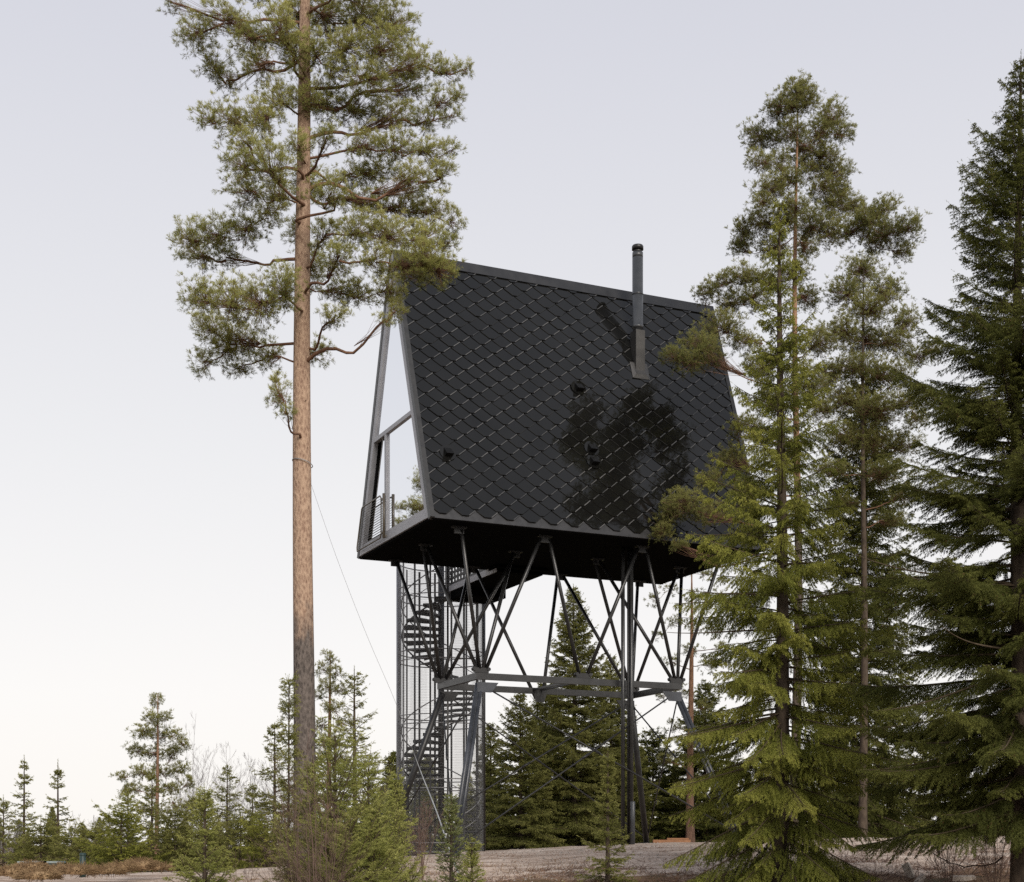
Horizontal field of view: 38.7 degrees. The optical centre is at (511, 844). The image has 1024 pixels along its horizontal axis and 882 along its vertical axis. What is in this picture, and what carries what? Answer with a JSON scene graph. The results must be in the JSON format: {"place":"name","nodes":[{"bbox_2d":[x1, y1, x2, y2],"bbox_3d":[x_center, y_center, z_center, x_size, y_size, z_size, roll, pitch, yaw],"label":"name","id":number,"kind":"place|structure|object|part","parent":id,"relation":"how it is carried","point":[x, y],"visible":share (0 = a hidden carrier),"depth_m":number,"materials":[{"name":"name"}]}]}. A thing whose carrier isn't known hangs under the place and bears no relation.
{"place":"outdoors","nodes":[
{"label":"outdoors","id":0,"kind":"place"},
{"bbox_2d":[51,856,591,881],"bbox_3d":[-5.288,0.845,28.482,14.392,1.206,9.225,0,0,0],"label":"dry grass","id":1,"kind":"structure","parent":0,"point":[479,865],"depth_m":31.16,"materials":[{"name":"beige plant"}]},
{"bbox_2d":[379,785,408,855],"bbox_3d":[-3.493,-0.664,43.276,0.840,2.181,0.649,0,0,0],"label":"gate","id":2,"kind":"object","parent":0,"point":[407,812],"visible":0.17,"depth_m":43.00,"materials":[{"name":"black metal"}]},
{"bbox_3d":[-3.473,-0.664,42.975,0.680,1.941,0.049,0,0,0],"label":"door","id":3,"kind":"part","parent":2,"relation":"part of","materials":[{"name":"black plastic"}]},
{"bbox_2d":[0,836,1010,881],"bbox_3d":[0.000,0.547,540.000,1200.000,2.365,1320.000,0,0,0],"label":"ground","id":4,"kind":"structure","parent":0,"point":[652,852],"depth_m":32.70,"materials":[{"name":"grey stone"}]},
{"bbox_2d":[0,822,7,856],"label":"spruce","id":5,"kind":"object","parent":4,"relation":"on","point":[1,840],"visible":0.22,"depth_m":125.47,"materials":[{"name":"green plant"}]},
{"bbox_2d":[0,795,20,865],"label":"spruce tree","id":6,"kind":"object","parent":4,"relation":"on","point":[4,805],"visible":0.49,"depth_m":55.96,"materials":[{"name":"green plant"}]},
{"bbox_2d":[0,809,26,864],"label":"bare birch","id":7,"kind":"object","parent":4,"relation":"on","point":[11,835],"visible":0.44,"depth_m":59.93,"materials":[{"name":"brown plant"}]},
{"bbox_2d":[0,863,29,878],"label":"grass tussock","id":8,"kind":"object","parent":4,"relation":"on","point":[6,870],"depth_m":29.84,"materials":[{"name":"beige plant"}]},
{"bbox_2d":[9,824,22,856],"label":"spruce","id":9,"kind":"object","parent":4,"relation":"on","point":[16,834],"visible":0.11,"depth_m":112.73,"materials":[{"name":"green plant"}]},
{"bbox_2d":[1,755,42,865],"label":"spruce tree","id":10,"kind":"object","parent":4,"relation":"on","point":[23,783],"visible":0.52,"depth_m":49.96,"materials":[{"name":"green plant"}]},
{"bbox_2d":[12,858,51,870],"bbox_3d":[-10.222,0.441,31.004,0.899,0.346,0.564,0,0,0],"label":"grass tussock","id":11,"kind":"object","parent":4,"relation":"on","point":[30,863],"depth_m":30.90,"materials":[{"name":"beige plant"}]},
{"bbox_2d":[8,864,65,881],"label":"grass tussock","id":12,"kind":"object","parent":4,"relation":"on","point":[35,874],"depth_m":28.85,"materials":[{"name":"beige plant"}]},
{"bbox_2d":[2,811,74,865],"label":"bushy spruce","id":13,"kind":"object","parent":4,"relation":"on","point":[31,854],"visible":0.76,"depth_m":46.76,"materials":[{"name":"green plant"}]},
{"bbox_2d":[38,808,61,860],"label":"spruce","id":14,"kind":"object","parent":4,"relation":"on","point":[52,816],"visible":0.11,"depth_m":87.87,"materials":[{"name":"green plant"}]},
{"bbox_2d":[38,861,65,866],"bbox_3d":[-11.974,0.567,38.000,0.520,0.287,0.640,0,0,0],"label":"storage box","id":15,"kind":"object","parent":4,"relation":"on","point":[50,862],"visible":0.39,"depth_m":37.68,"materials":[{"name":"grey metal"}]},
{"bbox_2d":[48,861,64,871],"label":"grass tussock","id":16,"kind":"object","parent":4,"relation":"on","point":[54,865],"depth_m":32.90,"materials":[{"name":"beige plant"}]},
{"bbox_2d":[37,759,87,859],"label":"spruce tree","id":17,"kind":"object","parent":4,"relation":"on","point":[57,773],"visible":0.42,"depth_m":49.97,"materials":[{"name":"green plant"}]},
{"bbox_2d":[42,819,97,865],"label":"bushy spruce","id":18,"kind":"object","parent":4,"relation":"on","point":[57,847],"visible":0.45,"depth_m":45.85,"materials":[{"name":"green plant"}]},
{"bbox_2d":[52,861,97,877],"bbox_3d":[-9.282,0.510,31.003,1.019,0.388,0.627,0,0,0],"label":"grass tussock","id":19,"kind":"object","parent":4,"relation":"on","point":[72,869],"depth_m":30.87,"materials":[{"name":"beige plant"}]},
{"bbox_2d":[79,853,85,876],"bbox_3d":[-10.586,0.530,36.000,0.163,0.670,0.163,0,0,0],"label":"marker post","id":20,"kind":"object","parent":4,"relation":"on","point":[82,857],"visible":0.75,"depth_m":35.94,"materials":[{"name":"blue metal"}]},
{"bbox_2d":[68,812,105,851],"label":"bare birch","id":21,"kind":"object","parent":4,"relation":"on","point":[84,825],"visible":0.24,"depth_m":61.72,"materials":[{"name":"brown plant"}]},
{"bbox_2d":[71,861,109,877],"bbox_3d":[-9.250,0.545,32.002,0.899,0.402,0.564,0,0,0],"label":"grass tussock","id":22,"kind":"object","parent":4,"relation":"on","point":[91,865],"depth_m":31.98,"materials":[{"name":"brown plant"}]},
{"bbox_2d":[66,817,133,865],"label":"bushy spruce","id":23,"kind":"object","parent":4,"relation":"on","point":[83,832],"visible":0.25,"depth_m":43.81,"materials":[{"name":"green plant"}]},
{"bbox_2d":[86,862,129,878],"bbox_3d":[-8.864,0.568,31.986,1.038,0.409,0.627,0,0,0],"label":"grass tussock","id":24,"kind":"object","parent":4,"relation":"on","point":[113,870],"depth_m":31.87,"materials":[{"name":"beige plant"}]},
{"bbox_2d":[89,811,129,858],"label":"spruce tree","id":25,"kind":"object","parent":4,"relation":"on","point":[103,829],"visible":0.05,"depth_m":46.92,"materials":[{"name":"green plant"}]},
{"bbox_2d":[65,794,172,872],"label":"bushy spruce","id":26,"kind":"object","parent":4,"relation":"on","point":[120,851],"visible":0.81,"depth_m":39.83,"materials":[{"name":"green plant"}]},
{"bbox_2d":[94,791,146,871],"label":"spruce tree","id":27,"kind":"object","parent":4,"relation":"on","point":[129,804],"visible":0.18,"depth_m":41.94,"materials":[{"name":"green plant"}]},
{"bbox_2d":[106,858,141,873],"bbox_3d":[-8.826,0.479,32.999,0.967,0.394,0.611,0,0,0],"label":"grass tussock","id":28,"kind":"object","parent":4,"relation":"on","point":[131,867],"depth_m":32.89,"materials":[{"name":"beige plant"}]},
{"bbox_2d":[125,856,161,870],"bbox_3d":[-8.643,0.430,34.000,1.094,0.380,0.647,0,0,0],"label":"grass tussock","id":29,"kind":"object","parent":4,"relation":"on","point":[143,863],"depth_m":33.86,"materials":[{"name":"beige plant"}]},
{"bbox_2d":[116,769,180,860],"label":"spruce tree","id":30,"kind":"object","parent":4,"relation":"on","point":[152,789],"visible":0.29,"depth_m":43.95,"materials":[{"name":"green plant"}]},
{"bbox_2d":[109,692,198,853],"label":"pine tree","id":31,"kind":"object","parent":4,"relation":"on","point":[171,786],"visible":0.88,"depth_m":50.10,"materials":[{"name":"green plant"}]},
{"bbox_2d":[137,860,176,873],"bbox_3d":[-8.267,0.504,34.001,0.943,0.341,0.586,0,0,0],"label":"grass tussock","id":32,"kind":"object","parent":4,"relation":"on","point":[162,866],"depth_m":33.86,"materials":[{"name":"beige plant"}]},
{"bbox_2d":[133,797,220,871],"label":"bushy spruce","id":33,"kind":"object","parent":4,"relation":"on","point":[166,838],"visible":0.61,"depth_m":40.77,"materials":[{"name":"green plant"}]},
{"bbox_2d":[159,710,221,841],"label":"bare birch","id":34,"kind":"object","parent":4,"relation":"on","point":[197,782],"visible":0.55,"depth_m":58.02,"materials":[{"name":"brown plant"}]},
{"bbox_2d":[162,783,244,881],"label":"young spruce","id":35,"kind":"object","parent":4,"relation":"on","point":[205,876],"visible":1,"depth_m":23.95,"materials":[{"name":"green plant"}]},
{"bbox_2d":[170,791,237,869],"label":"bushy spruce","id":36,"kind":"object","parent":4,"relation":"on","point":[221,842],"visible":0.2,"depth_m":42.87,"materials":[{"name":"green plant"}]},
{"bbox_2d":[202,765,247,865],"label":"spruce tree","id":37,"kind":"object","parent":4,"relation":"on","point":[233,795],"visible":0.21,"depth_m":44.97,"materials":[{"name":"green plant"}]},
{"bbox_2d":[211,742,255,847],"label":"bare birch","id":38,"kind":"object","parent":4,"relation":"on","point":[223,783],"visible":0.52,"depth_m":61.89,"materials":[{"name":"brown plant"}]},
{"bbox_2d":[198,806,271,869],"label":"bushy spruce","id":39,"kind":"object","parent":4,"relation":"on","point":[232,832],"visible":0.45,"depth_m":39.81,"materials":[{"name":"green plant"}]},
{"bbox_2d":[226,852,259,881],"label":"bare shrub","id":40,"kind":"object","parent":4,"relation":"on","point":[245,871],"visible":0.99,"depth_m":22.02,"materials":[{"name":"brown plant"}]},
{"bbox_2d":[229,783,270,865],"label":"spruce tree","id":41,"kind":"object","parent":4,"relation":"on","point":[252,787],"visible":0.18,"depth_m":46.95,"materials":[{"name":"green plant"}]},
{"bbox_2d":[231,753,272,824],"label":"bare birch","id":42,"kind":"object","parent":4,"relation":"on","point":[251,760],"visible":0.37,"depth_m":59.89,"materials":[{"name":"brown plant"}]},
{"bbox_2d":[222,810,292,869],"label":"bushy spruce","id":43,"kind":"object","parent":4,"relation":"on","point":[256,830],"visible":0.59,"depth_m":37.74,"materials":[{"name":"green plant"}]},
{"bbox_2d":[239,722,293,866],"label":"spruce tree","id":44,"kind":"object","parent":4,"relation":"on","point":[268,773],"visible":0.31,"depth_m":39.91,"materials":[{"name":"green plant"}]},
{"bbox_2d":[254,748,293,843],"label":"bare birch","id":45,"kind":"object","parent":4,"relation":"on","point":[272,786],"visible":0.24,"depth_m":59.77,"materials":[{"name":"brown plant"}]},
{"bbox_2d":[260,669,311,881],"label":"young spruce","id":46,"kind":"object","parent":4,"relation":"on","point":[294,734],"visible":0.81,"depth_m":18.98,"materials":[{"name":"green plant"}]},
{"bbox_2d":[249,762,325,881],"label":"bare shrub","id":47,"kind":"object","parent":4,"relation":"on","point":[280,836],"visible":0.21,"depth_m":20.58,"materials":[{"name":"brown plant"}]},
{"bbox_2d":[245,751,352,881],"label":"bare shrub","id":48,"kind":"object","parent":4,"relation":"on","point":[297,848],"visible":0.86,"depth_m":17.47,"materials":[{"name":"brown plant"}]},
{"bbox_2d":[266,734,348,855],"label":"spruce tree","id":49,"kind":"object","parent":4,"relation":"on","point":[316,782],"visible":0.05,"depth_m":45.93,"materials":[{"name":"green plant"}]},
{"bbox_2d":[272,747,352,881],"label":"young spruce","id":50,"kind":"object","parent":4,"relation":"on","point":[308,770],"visible":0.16,"depth_m":19.96,"materials":[{"name":"green plant"}]},
{"bbox_2d":[155,0,475,873],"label":"pine tree","id":51,"kind":"object","parent":4,"relation":"on","point":[293,34],"visible":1,"depth_m":23.77,"materials":[{"name":"green plant"}]},
{"bbox_2d":[311,485,458,872],"bbox_3d":[-1.790,-2.605,26.114,2.199,6.868,4.824,0,0,13],"label":"cable","id":52,"kind":"object","parent":51,"relation":"attached to","point":[404,726],"visible":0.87,"depth_m":27.55,"materials":[{"name":"grey metal"}]},
{"bbox_2d":[256,725,376,881],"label":"bare shrub","id":53,"kind":"object","parent":4,"relation":"on","point":[320,851],"visible":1,"depth_m":17.05,"materials":[{"name":"brown plant"}]},
{"bbox_2d":[314,648,357,858],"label":"pine tree","id":54,"kind":"object","parent":4,"relation":"on","point":[329,706],"visible":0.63,"depth_m":41.44,"materials":[{"name":"green plant"}]},
{"bbox_2d":[268,708,414,881],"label":"young spruce","id":55,"kind":"object","parent":4,"relation":"on","point":[334,786],"visible":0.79,"depth_m":18.33,"materials":[{"name":"green plant"}]},
{"bbox_2d":[318,665,409,861],"bbox_3d":[-3.820,-1.836,35.864,2.470,5.222,2.782,0,0,-43],"label":"spruce tree","id":56,"kind":"object","parent":4,"relation":"on","point":[358,693],"visible":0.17,"depth_m":35.96,"materials":[{"name":"green plant"}]},
{"bbox_2d":[314,747,426,881],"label":"young spruce","id":57,"kind":"object","parent":4,"relation":"on","point":[372,772],"visible":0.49,"depth_m":19.08,"materials":[{"name":"green plant"}]},
{"bbox_2d":[378,750,409,819],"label":"spruce","id":58,"kind":"object","parent":4,"relation":"on","point":[391,761],"visible":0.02,"depth_m":84.69,"materials":[{"name":"green plant"}]},
{"bbox_2d":[376,751,418,852],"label":"spruce tree","id":59,"kind":"object","parent":4,"relation":"on","point":[390,759],"visible":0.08,"depth_m":45.98,"materials":[{"name":"green plant"}]},
{"bbox_2d":[378,767,428,881],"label":"young spruce","id":60,"kind":"object","parent":4,"relation":"on","point":[399,801],"visible":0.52,"depth_m":20.44,"materials":[{"name":"green plant"}]},
{"bbox_2d":[391,807,431,881],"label":"bare shrub","id":61,"kind":"object","parent":4,"relation":"on","point":[418,849],"visible":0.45,"depth_m":27.00,"materials":[{"name":"brown plant"}]},
{"bbox_2d":[405,750,437,855],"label":"spruce tree","id":62,"kind":"object","parent":4,"relation":"on","point":[423,793],"visible":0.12,"depth_m":59.74,"materials":[{"name":"green plant"}]},
{"bbox_2d":[409,797,444,879],"bbox_3d":[-1.780,-0.102,30.082,0.995,1.831,0.943,0,0,0],"label":"bare shrub","id":63,"kind":"object","parent":4,"relation":"on","point":[424,837],"visible":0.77,"depth_m":30.02,"materials":[{"name":"brown plant"}]},
{"bbox_2d":[421,757,449,853],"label":"spruce","id":64,"kind":"object","parent":4,"relation":"on","point":[436,799],"visible":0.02,"depth_m":101.28,"materials":[{"name":"green plant"}]},
{"bbox_2d":[422,792,482,881],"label":"young spruce","id":65,"kind":"object","parent":4,"relation":"on","point":[450,812],"visible":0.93,"depth_m":24.95,"materials":[{"name":"green plant"}]},
{"bbox_2d":[454,773,474,833],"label":"spruce","id":66,"kind":"object","parent":4,"relation":"on","point":[470,785],"visible":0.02,"depth_m":109.51,"materials":[{"name":"green plant"}]},
{"bbox_2d":[456,837,485,881],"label":"young spruce","id":67,"kind":"object","parent":4,"relation":"on","point":[473,856],"visible":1,"depth_m":23.95,"materials":[{"name":"green plant"}]},
{"bbox_2d":[396,563,548,855],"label":"spiral staircase","id":68,"kind":"structure","parent":4,"relation":"on","point":[491,576],"depth_m":45.48,"materials":[{"name":"metal"}]},
{"bbox_2d":[467,762,503,849],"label":"spruce","id":69,"kind":"object","parent":4,"relation":"on","point":[487,802],"visible":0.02,"depth_m":82.79,"materials":[{"name":"green plant"}]},
{"bbox_2d":[460,722,517,850],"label":"spruce tree","id":70,"kind":"object","parent":4,"relation":"on","point":[489,737],"visible":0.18,"depth_m":57.79,"materials":[{"name":"green plant"}]},
{"bbox_2d":[467,693,576,850],"bbox_3d":[0.466,-2.420,53.929,3.988,6.624,3.879,0,0,30],"label":"spruce tree","id":71,"kind":"object","parent":4,"relation":"on","point":[516,823],"visible":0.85,"depth_m":53.55,"materials":[{"name":"green plant"}]},
{"bbox_2d":[501,683,588,844],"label":"spruce tree","id":72,"kind":"object","parent":4,"relation":"on","point":[535,705],"visible":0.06,"depth_m":59.70,"materials":[{"name":"green plant"}]},
{"bbox_2d":[388,525,738,857],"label":"steel support tower","id":73,"kind":"structure","parent":4,"relation":"on","point":[629,686],"depth_m":39.42,"materials":[{"name":"metal"}]},
{"bbox_2d":[356,244,766,584],"bbox_3d":[1.246,-12.228,40.168,9.888,8.524,5.708,0,0,-24],"label":"treetop cabin","id":74,"kind":"object","parent":73,"relation":"on","point":[516,410],"visible":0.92,"depth_m":38.59,"materials":[{"name":"metal"}]},
{"bbox_2d":[377,294,409,435],"bbox_3d":[-3.086,-12.793,38.213,0.015,3.607,2.827,0,0,-24],"label":"window pane","id":75,"kind":"structure","parent":74,"relation":"in","point":[394,402],"depth_m":38.24,"materials":[{"name":"clear glass"}]},
{"bbox_2d":[388,416,423,529],"bbox_3d":[-2.689,-9.590,37.334,0.015,2.580,2.848,0,0,-24],"label":"window pane","id":76,"kind":"structure","parent":74,"relation":"in","point":[405,499],"depth_m":37.61,"materials":[{"name":"clear glass"}]},
{"bbox_2d":[504,584,635,846],"bbox_3d":[2.529,-4.500,55.860,5.822,11.102,5.679,0,0,0],"label":"spruce tree","id":77,"kind":"object","parent":4,"relation":"on","point":[568,754],"visible":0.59,"depth_m":55.40,"materials":[{"name":"green plant"}]},
{"bbox_2d":[563,747,637,881],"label":"young spruce","id":78,"kind":"object","parent":4,"relation":"on","point":[605,864],"visible":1,"depth_m":28.46,"materials":[{"name":"green plant"}]},
{"bbox_2d":[577,654,661,843],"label":"spruce tree","id":79,"kind":"object","parent":4,"relation":"on","point":[611,706],"visible":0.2,"depth_m":59.59,"materials":[{"name":"green plant"}]},
{"bbox_2d":[633,745,659,839],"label":"spruce","id":80,"kind":"object","parent":4,"relation":"on","point":[641,747],"visible":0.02,"depth_m":101.83,"materials":[{"name":"green plant"}]},
{"bbox_2d":[617,727,700,842],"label":"spruce tree","id":81,"kind":"object","parent":4,"relation":"on","point":[651,751],"visible":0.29,"depth_m":61.53,"materials":[{"name":"green plant"}]},
{"bbox_2d":[654,775,676,830],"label":"spruce","id":82,"kind":"object","parent":4,"relation":"on","point":[662,802],"visible":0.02,"depth_m":108.06,"materials":[{"name":"green plant"}]},
{"bbox_2d":[653,838,690,842],"bbox_3d":[5.138,-0.143,47.000,1.200,0.155,0.260,0,0,0],"label":"timber pile","id":83,"kind":"object","parent":4,"relation":"on","point":[675,840],"visible":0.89,"depth_m":46.88,"materials":[{"name":"orange wood"}]},
{"bbox_2d":[643,569,731,841],"bbox_3d":[6.623,-5.206,54.011,3.304,11.057,2.250,0,0,22],"label":"pine tree","id":84,"kind":"object","parent":4,"relation":"on","point":[690,829],"visible":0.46,"depth_m":53.91,"materials":[{"name":"green plant"}]},
{"bbox_2d":[650,679,759,841],"bbox_3d":[8.034,-2.916,60.020,4.208,7.839,4.499,0,0,-30],"label":"spruce tree","id":85,"kind":"object","parent":4,"relation":"on","point":[702,832],"visible":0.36,"depth_m":59.71,"materials":[{"name":"green plant"}]},
{"bbox_2d":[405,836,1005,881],"bbox_3d":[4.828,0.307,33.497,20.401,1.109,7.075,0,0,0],"label":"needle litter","id":86,"kind":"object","parent":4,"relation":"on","point":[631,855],"visible":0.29,"depth_m":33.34,"materials":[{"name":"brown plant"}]},
{"bbox_2d":[407,850,1009,881],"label":"heather","id":87,"kind":"object","parent":4,"relation":"on","point":[648,873],"visible":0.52,"depth_m":29.72,"materials":[{"name":"brown plant"}]},
{"bbox_2d":[752,729,789,838],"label":"spruce","id":88,"kind":"object","parent":4,"relation":"on","point":[766,803],"visible":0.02,"depth_m":86.59,"materials":[{"name":"green plant"}]},
{"bbox_2d":[661,197,898,881],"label":"spruce tree","id":89,"kind":"object","parent":4,"relation":"on","point":[779,746],"visible":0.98,"depth_m":26.61,"materials":[{"name":"green plant"}]},
{"bbox_2d":[646,67,932,827],"bbox_3d":[6.883,-9.846,37.427,6.796,20.124,4.289,0,0,0],"label":"pine tree","id":90,"kind":"object","parent":4,"relation":"on","point":[871,216],"visible":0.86,"depth_m":37.29,"materials":[{"name":"green plant"}]},
{"bbox_2d":[801,749,816,836],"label":"spruce","id":91,"kind":"object","parent":4,"relation":"on","point":[806,786],"visible":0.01,"depth_m":97.19,"materials":[{"name":"green plant"}]},
{"bbox_2d":[801,360,940,837],"bbox_3d":[10.821,-7.444,45.154,5.026,15.290,4.831,0,0,0],"label":"spruce tree","id":92,"kind":"object","parent":4,"relation":"on","point":[878,813],"visible":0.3,"depth_m":44.33,"materials":[{"name":"green plant"}]},
{"bbox_2d":[800,250,943,836],"bbox_3d":[10.635,-8.805,42.904,4.402,17.852,3.069,0,0,0],"label":"pine tree","id":93,"kind":"object","parent":4,"relation":"on","point":[862,407],"visible":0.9,"depth_m":42.89,"materials":[{"name":"green plant"}]},
{"bbox_2d":[870,741,902,831],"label":"spruce","id":94,"kind":"object","parent":4,"relation":"on","point":[884,803],"visible":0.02,"depth_m":103.25,"materials":[{"name":"green plant"}]},
{"bbox_2d":[799,842,1010,881],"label":"dead twigs","id":95,"kind":"object","parent":4,"relation":"on","point":[897,875],"depth_m":29.41,"materials":[{"name":"brown wood"}]},
{"bbox_2d":[902,862,916,878],"bbox_3d":[7.801,0.589,28.490,0.180,0.515,0.448,0,0,-19],"label":"wood chunk","id":96,"kind":"object","parent":4,"relation":"on","point":[906,866],"visible":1,"depth_m":28.53,"materials":[{"name":"grey wood"}]},
{"bbox_2d":[914,873,925,881],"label":"wood chunk","id":97,"kind":"object","parent":4,"relation":"on","point":[922,876],"visible":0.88,"depth_m":28.00,"materials":[{"name":"wood"}]},
{"bbox_2d":[838,49,1023,881],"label":"spruce tree","id":98,"kind":"object","parent":4,"relation":"on","point":[976,597],"visible":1,"depth_m":23.64,"materials":[{"name":"green plant"}]},
{"bbox_2d":[878,719,987,832],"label":"spruce tree","id":99,"kind":"object","parent":4,"relation":"on","point":[927,818],"visible":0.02,"depth_m":51.61,"materials":[{"name":"green plant"}]},
{"bbox_2d":[915,800,976,881],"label":"bare shrub","id":100,"kind":"object","parent":4,"relation":"on","point":[949,866],"visible":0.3,"depth_m":24.98,"materials":[{"name":"brown plant"}]},
{"bbox_2d":[949,875,975,880],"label":"wood chunk","id":101,"kind":"object","parent":4,"relation":"on","point":[962,877],"visible":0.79,"depth_m":27.95,"materials":[{"name":"brown wood"}]},
{"bbox_2d":[969,772,1023,881],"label":"bare shrub","id":102,"kind":"object","parent":4,"relation":"on","point":[994,865],"visible":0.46,"depth_m":24.00,"materials":[{"name":"brown plant"}]},
{"bbox_2d":[993,755,1006,834],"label":"spruce","id":103,"kind":"object","parent":4,"relation":"on","point":[1000,765],"depth_m":79.55,"materials":[{"name":"green plant"}]},
{"bbox_2d":[0,0,1023,845],"label":"sky","id":104,"kind":"structure","parent":0,"point":[146,503],"materials":[{"name":"white"}]}
]}

